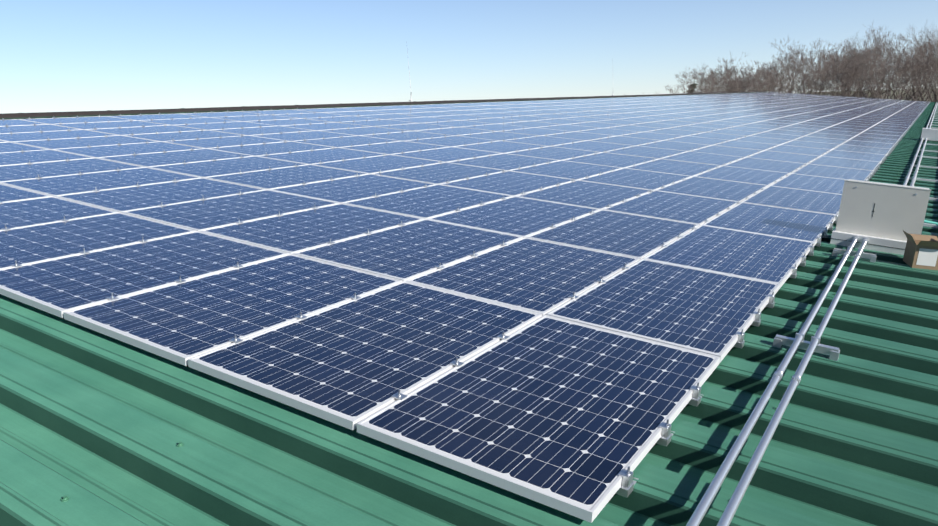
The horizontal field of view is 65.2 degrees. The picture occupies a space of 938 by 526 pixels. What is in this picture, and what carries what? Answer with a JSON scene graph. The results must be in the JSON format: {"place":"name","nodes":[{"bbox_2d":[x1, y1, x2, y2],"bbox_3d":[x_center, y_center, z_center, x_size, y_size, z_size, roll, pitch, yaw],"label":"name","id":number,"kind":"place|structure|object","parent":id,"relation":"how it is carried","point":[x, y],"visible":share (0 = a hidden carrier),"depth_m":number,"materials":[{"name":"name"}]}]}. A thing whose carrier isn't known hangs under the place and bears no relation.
{"place":"outdoors","nodes":[
{"label":"outdoors","id":0,"kind":"place"},
{"bbox_2d":[0,0,937,113],"label":"sky","id":1,"kind":"structure","parent":0,"point":[56,55],"materials":[{"name":"blue"}]},
{"bbox_2d":[796,89,937,101],"bbox_3d":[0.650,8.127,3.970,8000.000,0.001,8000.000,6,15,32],"label":"ground","id":2,"kind":"structure","parent":0,"point":[869,94],"depth_m":1017.36,"materials":[{"name":"brown soil"}]},
{"bbox_2d":[669,84,719,93],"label":"tree","id":3,"kind":"object","parent":2,"relation":"on","point":[686,91],"visible":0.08,"depth_m":91.51,"materials":[{"name":"brown plant"}]},
{"bbox_2d":[675,75,726,93],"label":"tree","id":4,"kind":"object","parent":2,"relation":"on","point":[706,87],"visible":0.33,"depth_m":88.80,"materials":[{"name":"brown plant"}]},
{"bbox_2d":[665,65,743,92],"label":"tree","id":5,"kind":"object","parent":2,"relation":"on","point":[694,74],"visible":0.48,"depth_m":95.19,"materials":[{"name":"brown plant"}]},
{"bbox_2d":[681,66,730,92],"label":"tree","id":6,"kind":"object","parent":2,"relation":"on","point":[707,80],"visible":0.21,"depth_m":98.88,"materials":[{"name":"brown plant"}]},
{"bbox_2d":[697,71,766,92],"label":"tree","id":7,"kind":"object","parent":2,"relation":"on","point":[738,84],"visible":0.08,"depth_m":89.93,"materials":[{"name":"brown plant"}]},
{"bbox_2d":[688,65,777,91],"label":"tree","id":8,"kind":"object","parent":2,"relation":"on","point":[725,75],"visible":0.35,"depth_m":95.21,"materials":[{"name":"brown plant"}]},
{"bbox_2d":[703,67,764,92],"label":"tree","id":9,"kind":"object","parent":2,"relation":"on","point":[754,80],"visible":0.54,"depth_m":82.29,"materials":[{"name":"brown plant"}]},
{"bbox_2d":[697,52,781,91],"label":"tree","id":10,"kind":"object","parent":2,"relation":"on","point":[738,69],"visible":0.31,"depth_m":113.10,"materials":[{"name":"brown plant"}]},
{"bbox_2d":[706,54,790,91],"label":"tree","id":11,"kind":"object","parent":2,"relation":"on","point":[759,72],"visible":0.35,"depth_m":86.26,"materials":[{"name":"brown plant"}]},
{"bbox_2d":[727,63,779,90],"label":"tree","id":12,"kind":"object","parent":2,"relation":"on","point":[748,72],"visible":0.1,"depth_m":127.96,"materials":[{"name":"brown plant"}]},
{"bbox_2d":[725,66,783,91],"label":"tree","id":13,"kind":"object","parent":2,"relation":"on","point":[758,78],"visible":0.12,"depth_m":100.04,"materials":[{"name":"brown plant"}]},
{"bbox_2d":[727,71,790,92],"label":"tree","id":14,"kind":"object","parent":2,"relation":"on","point":[736,84],"visible":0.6,"depth_m":81.49,"materials":[{"name":"brown plant"}]},
{"bbox_2d":[743,61,838,94],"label":"tree","id":15,"kind":"object","parent":2,"relation":"on","point":[780,81],"visible":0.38,"depth_m":81.20,"materials":[{"name":"brown plant"}]},
{"bbox_2d":[776,62,808,87],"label":"tree","id":16,"kind":"object","parent":2,"relation":"on","point":[790,74],"visible":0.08,"depth_m":120.04,"materials":[{"name":"brown plant"}]},
{"bbox_2d":[760,48,833,94],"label":"tree","id":17,"kind":"object","parent":2,"relation":"on","point":[807,70],"visible":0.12,"depth_m":121.45,"materials":[{"name":"brown plant"}]},
{"bbox_2d":[771,37,827,94],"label":"tree","id":18,"kind":"object","parent":2,"relation":"on","point":[802,54],"visible":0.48,"depth_m":98.29,"materials":[{"name":"brown plant"}]},
{"bbox_2d":[777,38,839,93],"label":"tree","id":19,"kind":"object","parent":2,"relation":"on","point":[801,65],"visible":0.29,"depth_m":102.90,"materials":[{"name":"brown plant"}]},
{"bbox_2d":[754,40,883,96],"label":"tree","id":20,"kind":"object","parent":2,"relation":"on","point":[789,70],"visible":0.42,"depth_m":87.42,"materials":[{"name":"brown plant"}]},
{"bbox_2d":[784,45,897,96],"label":"tree","id":21,"kind":"object","parent":2,"relation":"on","point":[830,73],"visible":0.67,"depth_m":78.13,"materials":[{"name":"brown plant"}]},
{"bbox_2d":[819,53,871,96],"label":"tree","id":22,"kind":"object","parent":2,"relation":"on","point":[846,74],"visible":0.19,"depth_m":93.18,"materials":[{"name":"brown plant"}]},
{"bbox_2d":[827,43,870,95],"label":"tree","id":23,"kind":"object","parent":2,"relation":"on","point":[846,58],"visible":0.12,"depth_m":110.19,"materials":[{"name":"brown plant"}]},
{"bbox_2d":[801,48,909,97],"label":"tree","id":24,"kind":"object","parent":2,"relation":"on","point":[831,57],"visible":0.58,"depth_m":81.99,"materials":[{"name":"brown plant"}]},
{"bbox_2d":[828,35,903,97],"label":"tree","id":25,"kind":"object","parent":2,"relation":"on","point":[876,48],"visible":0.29,"depth_m":93.64,"materials":[{"name":"brown plant"}]},
{"bbox_2d":[815,40,923,97],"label":"tree","id":26,"kind":"object","parent":2,"relation":"on","point":[852,51],"visible":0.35,"depth_m":89.90,"materials":[{"name":"brown plant"}]},
{"bbox_2d":[825,25,922,96],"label":"tree","id":27,"kind":"object","parent":2,"relation":"on","point":[853,42],"visible":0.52,"depth_m":110.56,"materials":[{"name":"brown plant"}]},
{"bbox_2d":[814,49,936,99],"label":"tree","id":28,"kind":"object","parent":2,"relation":"on","point":[920,61],"visible":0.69,"depth_m":77.79,"materials":[{"name":"brown plant"}]},
{"bbox_2d":[850,46,913,98],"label":"tree","id":29,"kind":"object","parent":2,"relation":"on","point":[888,95],"visible":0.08,"depth_m":95.83,"materials":[{"name":"brown plant"}]},
{"bbox_2d":[827,40,937,100],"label":"tree","id":30,"kind":"object","parent":2,"relation":"on","point":[861,67],"visible":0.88,"depth_m":74.82,"materials":[{"name":"brown plant"}]},
{"bbox_2d":[859,26,920,99],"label":"tree","id":31,"kind":"object","parent":2,"relation":"on","point":[883,45],"visible":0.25,"depth_m":104.93,"materials":[{"name":"brown plant"}]},
{"bbox_2d":[846,42,937,101],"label":"tree","id":32,"kind":"object","parent":2,"relation":"on","point":[918,53],"visible":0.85,"depth_m":75.91,"materials":[{"name":"brown plant"}]},
{"bbox_2d":[862,39,937,100],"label":"tree","id":33,"kind":"object","parent":2,"relation":"on","point":[908,68],"visible":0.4,"depth_m":78.81,"materials":[{"name":"brown plant"}]},
{"bbox_2d":[882,52,935,101],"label":"tree","id":34,"kind":"object","parent":2,"relation":"on","point":[909,79],"visible":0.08,"depth_m":97.49,"materials":[{"name":"brown plant"}]},
{"bbox_2d":[884,35,937,101],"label":"tree","id":35,"kind":"object","parent":2,"relation":"on","point":[921,56],"visible":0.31,"depth_m":93.42,"materials":[{"name":"brown plant"}]},
{"bbox_2d":[885,22,937,101],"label":"tree","id":36,"kind":"object","parent":2,"relation":"on","point":[915,45],"visible":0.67,"depth_m":110.08,"materials":[{"name":"brown plant"}]},
{"bbox_2d":[894,60,937,101],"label":"tree","id":37,"kind":"object","parent":2,"relation":"on","point":[919,81],"visible":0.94,"depth_m":71.38,"materials":[{"name":"brown plant"}]},
{"bbox_2d":[895,41,937,100],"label":"tree","id":38,"kind":"object","parent":2,"relation":"on","point":[915,69],"visible":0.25,"depth_m":92.20,"materials":[{"name":"brown plant"}]},
{"bbox_2d":[898,30,935,100],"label":"tree","id":39,"kind":"object","parent":2,"relation":"on","point":[926,58],"visible":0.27,"depth_m":124.20,"materials":[{"name":"brown plant"}]},
{"bbox_2d":[904,34,937,62],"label":"tree","id":40,"kind":"object","parent":2,"relation":"on","point":[922,46],"visible":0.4,"depth_m":93.11,"materials":[{"name":"brown plant"}]},
{"bbox_2d":[905,45,937,100],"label":"tree","id":41,"kind":"object","parent":2,"relation":"on","point":[930,69],"visible":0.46,"depth_m":79.95,"materials":[{"name":"brown plant"}]},
{"bbox_2d":[910,62,937,99],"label":"tree","id":42,"kind":"object","parent":2,"relation":"on","point":[927,80],"visible":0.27,"depth_m":86.78,"materials":[{"name":"brown plant"}]},
{"bbox_2d":[918,26,936,47],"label":"tree","id":43,"kind":"object","parent":2,"relation":"on","point":[928,35],"visible":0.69,"depth_m":103.40,"materials":[{"name":"plant"}]},
{"bbox_3d":[16.011,-1.331,33.242,23.330,10.320,86.190,12,18,30],"label":"building","id":44,"kind":"object","parent":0,"visible":0},
{"bbox_2d":[0,91,767,119],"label":"ridge cap","id":45,"kind":"object","parent":44,"relation":"on","point":[96,113],"visible":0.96,"depth_m":18.90,"materials":[{"name":"metal"}]},
{"bbox_2d":[0,92,937,525],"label":"roof","id":46,"kind":"structure","parent":44,"relation":"on","point":[96,426],"depth_m":2.96,"materials":[{"name":"paint"}]},
{"bbox_2d":[0,92,928,522],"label":"solar panels","id":47,"kind":"object","parent":46,"relation":"on","point":[558,398],"visible":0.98,"depth_m":5.53,"materials":[{"name":"blue glass"}]},
{"bbox_2d":[0,102,929,497],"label":"clamps","id":48,"kind":"object","parent":46,"relation":"on","point":[628,484],"visible":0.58,"depth_m":5.52,"materials":[{"name":"silver metal"}]},
{"bbox_2d":[61,155,907,501],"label":"roof screws","id":49,"kind":"object","parent":46,"relation":"attached to","point":[65,497],"visible":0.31,"depth_m":2.77,"materials":[{"name":"silver metal"}]},
{"bbox_2d":[686,237,876,525],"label":"conduits","id":50,"kind":"object","parent":46,"relation":"on","point":[709,495],"visible":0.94,"depth_m":3.29,"materials":[{"name":"metal"}]},
{"bbox_2d":[830,179,930,254],"bbox_3d":[3.723,-0.430,6.639,0.694,0.586,0.395,12,18,30],"label":"junction box","id":51,"kind":"object","parent":46,"relation":"on","point":[880,217],"visible":0.88,"depth_m":6.54,"materials":[{"name":"grey metal"}]},
{"bbox_2d":[903,230,937,269],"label":"carton","id":52,"kind":"object","parent":46,"relation":"on","point":[921,252],"visible":1,"depth_m":5.99,"materials":[{"name":"cardboard"}]},
{"bbox_2d":[903,102,937,227],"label":"conduit pipes","id":53,"kind":"object","parent":46,"relation":"on","point":[913,178],"visible":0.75,"depth_m":13.43,"materials":[{"name":"plastic"}]},
{"bbox_2d":[920,128,937,140],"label":"box","id":54,"kind":"object","parent":46,"relation":"on","point":[930,134],"visible":1,"depth_m":19.71,"materials":[{"name":"grey metal"}]},
{"bbox_2d":[924,220,937,225],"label":"cable","id":55,"kind":"object","parent":46,"relation":"on","point":[930,222],"visible":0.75,"depth_m":6.66,"materials":[{"name":"teal plastic"}]}
]}

